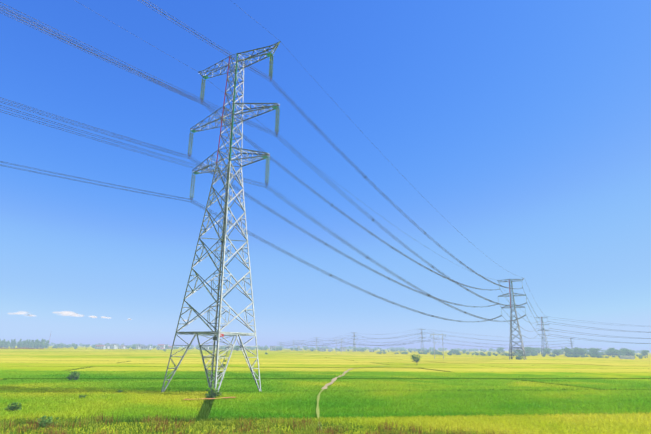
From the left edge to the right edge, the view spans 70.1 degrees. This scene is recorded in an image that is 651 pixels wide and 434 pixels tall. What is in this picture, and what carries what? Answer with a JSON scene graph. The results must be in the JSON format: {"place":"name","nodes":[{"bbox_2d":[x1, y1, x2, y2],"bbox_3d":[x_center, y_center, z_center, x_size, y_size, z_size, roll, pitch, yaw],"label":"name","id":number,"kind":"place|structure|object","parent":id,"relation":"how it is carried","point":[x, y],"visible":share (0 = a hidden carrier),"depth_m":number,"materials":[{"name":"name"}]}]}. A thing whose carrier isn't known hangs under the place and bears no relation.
{"place":"outdoors","nodes":[
{"label":"outdoors","id":0,"kind":"place"},
{"bbox_2d":[9,311,186,320],"bbox_3d":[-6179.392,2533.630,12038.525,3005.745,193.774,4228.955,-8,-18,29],"label":"cloud","id":1,"kind":"structure","parent":0,"point":[70,313],"depth_m":11982.93,"materials":[{"name":"white"}]},
{"bbox_2d":[184,397,234,399],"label":"dirt path","id":2,"kind":"structure","parent":0,"point":[211,398],"depth_m":64.14,"materials":[{"name":"brown soil"}]},
{"bbox_2d":[0,345,650,433],"bbox_3d":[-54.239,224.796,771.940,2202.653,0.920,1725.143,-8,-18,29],"label":"rice plots","id":3,"kind":"object","parent":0,"point":[35,360],"depth_m":173.69,"materials":[{"name":"plant"}]},
{"bbox_2d":[4,402,21,411],"bbox_3d":[-34.706,21.332,51.552,1.505,1.499,2.170,43,-44,-67],"label":"bush","id":4,"kind":"object","parent":3,"relation":"on","point":[13,406],"visible":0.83,"depth_m":51.41,"materials":[{"name":"green plant"}]},
{"bbox_2d":[0,347,43,348],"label":"earth bank mound","id":5,"kind":"object","parent":3,"relation":"on","point":[20,348],"visible":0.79,"depth_m":718.24,"materials":[{"name":"green"}]},
{"bbox_2d":[36,415,59,426],"bbox_3d":[-24.940,18.638,41.539,2.230,1.546,1.827,-7,-18,26],"label":"bush","id":6,"kind":"object","parent":3,"relation":"on","point":[48,420],"visible":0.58,"depth_m":41.33,"materials":[{"name":"green plant"}]},
{"bbox_2d":[66,371,80,379],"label":"bush","id":7,"kind":"object","parent":3,"relation":"on","point":[74,375],"visible":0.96,"depth_m":97.98,"materials":[{"name":"green plant"}]},
{"bbox_2d":[205,387,221,397],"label":"bush","id":8,"kind":"object","parent":3,"relation":"on","point":[214,392],"visible":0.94,"depth_m":68.32,"materials":[{"name":"green plant"}]},
{"bbox_2d":[161,41,279,399],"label":"transmission tower","id":9,"kind":"structure","parent":3,"relation":"on","point":[217,334],"depth_m":83.85,"materials":[{"name":"metal"}]},
{"bbox_2d":[0,0,650,343],"bbox_3d":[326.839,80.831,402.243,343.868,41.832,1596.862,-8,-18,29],"label":"conductors","id":10,"kind":"object","parent":9,"relation":"attached to","point":[443,276],"visible":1,"depth_m":100.40,"materials":[{"name":"black"}]},
{"bbox_2d":[95,344,373,351],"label":"village houses","id":11,"kind":"structure","parent":3,"relation":"on","point":[141,346],"depth_m":944.64,"materials":[{"name":"white"}]},
{"bbox_2d":[0,411,519,433],"bbox_3d":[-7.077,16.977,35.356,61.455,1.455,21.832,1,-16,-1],"label":"dry weeds","id":12,"kind":"object","parent":3,"relation":"on","point":[151,419],"visible":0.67,"depth_m":40.01,"materials":[{"name":"plant"}]},
{"bbox_2d":[316,389,323,429],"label":"dirt path","id":13,"kind":"structure","parent":3,"relation":"in","point":[317,407],"depth_m":55.03,"materials":[{"name":"soil"}]},
{"bbox_2d":[0,370,650,433],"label":"rice blades","id":14,"kind":"object","parent":3,"relation":"on","point":[479,413],"visible":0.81,"depth_m":64.02,"materials":[{"name":"green plant"}]},
{"bbox_2d":[1,360,649,423],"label":"bund weeds","id":15,"kind":"object","parent":3,"relation":"on","point":[207,404],"visible":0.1,"depth_m":82.02,"materials":[{"name":"green plant"}]},
{"bbox_2d":[351,332,356,351],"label":"line tower","id":16,"kind":"structure","parent":3,"relation":"on","point":[354,339],"depth_m":1010.15,"materials":[{"name":"metal"}]},
{"bbox_2d":[278,330,572,347],"bbox_3d":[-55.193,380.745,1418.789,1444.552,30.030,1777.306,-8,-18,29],"label":"distant conductors","id":17,"kind":"object","parent":16,"relation":"attached to","point":[403,341],"visible":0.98,"depth_m":872.16,"materials":[{"name":"black"}]},
{"bbox_2d":[410,354,420,362],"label":"young tree","id":18,"kind":"object","parent":3,"relation":"on","point":[414,357],"visible":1,"depth_m":210.90,"materials":[{"name":"green plant"}]},
{"bbox_2d":[430,331,445,358],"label":"h-frame poles","id":19,"kind":"object","parent":3,"relation":"on","point":[433,334],"visible":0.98,"depth_m":358.99,"materials":[{"name":"grey concrete"}]},
{"bbox_2d":[496,347,504,353],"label":"tree","id":20,"kind":"object","parent":3,"relation":"on","point":[500,349],"visible":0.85,"depth_m":845.72,"materials":[{"name":"green plant"}]},
{"bbox_2d":[497,278,526,359],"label":"transmission tower","id":21,"kind":"structure","parent":3,"relation":"on","point":[511,347],"depth_m":371.25,"materials":[{"name":"metal"}]},
{"bbox_2d":[524,347,531,353],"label":"tree","id":22,"kind":"object","parent":3,"relation":"on","point":[527,349],"visible":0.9,"depth_m":694.34,"materials":[{"name":"green plant"}]},
{"bbox_2d":[534,347,540,353],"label":"tree","id":23,"kind":"object","parent":3,"relation":"on","point":[537,349],"visible":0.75,"depth_m":853.46,"materials":[{"name":"green plant"}]},
{"bbox_2d":[536,317,548,354],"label":"transmission tower","id":24,"kind":"structure","parent":3,"relation":"on","point":[545,338],"depth_m":793.12,"materials":[{"name":"metal"}]},
{"bbox_2d":[543,348,551,354],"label":"tree","id":25,"kind":"object","parent":3,"relation":"on","point":[546,350],"visible":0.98,"depth_m":676.47,"materials":[{"name":"green plant"}]},
{"bbox_2d":[551,349,560,355],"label":"tree","id":26,"kind":"object","parent":3,"relation":"on","point":[556,352],"visible":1,"depth_m":656.11,"materials":[{"name":"green plant"}]},
{"bbox_2d":[561,347,572,353],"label":"tree","id":27,"kind":"object","parent":3,"relation":"on","point":[567,350],"visible":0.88,"depth_m":625.79,"materials":[{"name":"green plant"}]},
{"bbox_2d":[572,347,583,354],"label":"tree","id":28,"kind":"object","parent":3,"relation":"on","point":[574,349],"visible":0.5,"depth_m":623.39,"materials":[{"name":"green plant"}]},
{"bbox_2d":[575,349,585,354],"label":"tree","id":29,"kind":"object","parent":3,"relation":"on","point":[577,350],"visible":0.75,"depth_m":621.38,"materials":[{"name":"green plant"}]},
{"bbox_2d":[589,348,602,354],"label":"tree","id":30,"kind":"object","parent":3,"relation":"on","point":[596,351],"visible":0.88,"depth_m":615.25,"materials":[{"name":"green plant"}]},
{"bbox_2d":[608,348,618,355],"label":"tree","id":31,"kind":"object","parent":3,"relation":"on","point":[614,351],"visible":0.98,"depth_m":624.40,"materials":[{"name":"green plant"}]},
{"bbox_2d":[620,356,634,358],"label":"shed","id":32,"kind":"structure","parent":3,"relation":"on","point":[627,357],"depth_m":451.93,"materials":[{"name":"white metal"}]},
{"bbox_2d":[622,349,633,355],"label":"tree","id":33,"kind":"object","parent":3,"relation":"on","point":[628,352],"visible":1,"depth_m":599.19,"materials":[{"name":"green plant"}]},
{"bbox_2d":[641,350,648,355],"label":"tree","id":34,"kind":"object","parent":3,"relation":"on","point":[645,352],"visible":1,"depth_m":588.00,"materials":[{"name":"green plant"}]},
{"bbox_2d":[0,0,650,351],"label":"sky","id":35,"kind":"structure","parent":0,"point":[520,128],"materials":[{"name":"blue"}]},
{"bbox_2d":[321,368,353,388],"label":"dirt path","id":36,"kind":"structure","parent":0,"point":[331,382],"depth_m":102.31,"materials":[{"name":"beige soil"}]}
]}

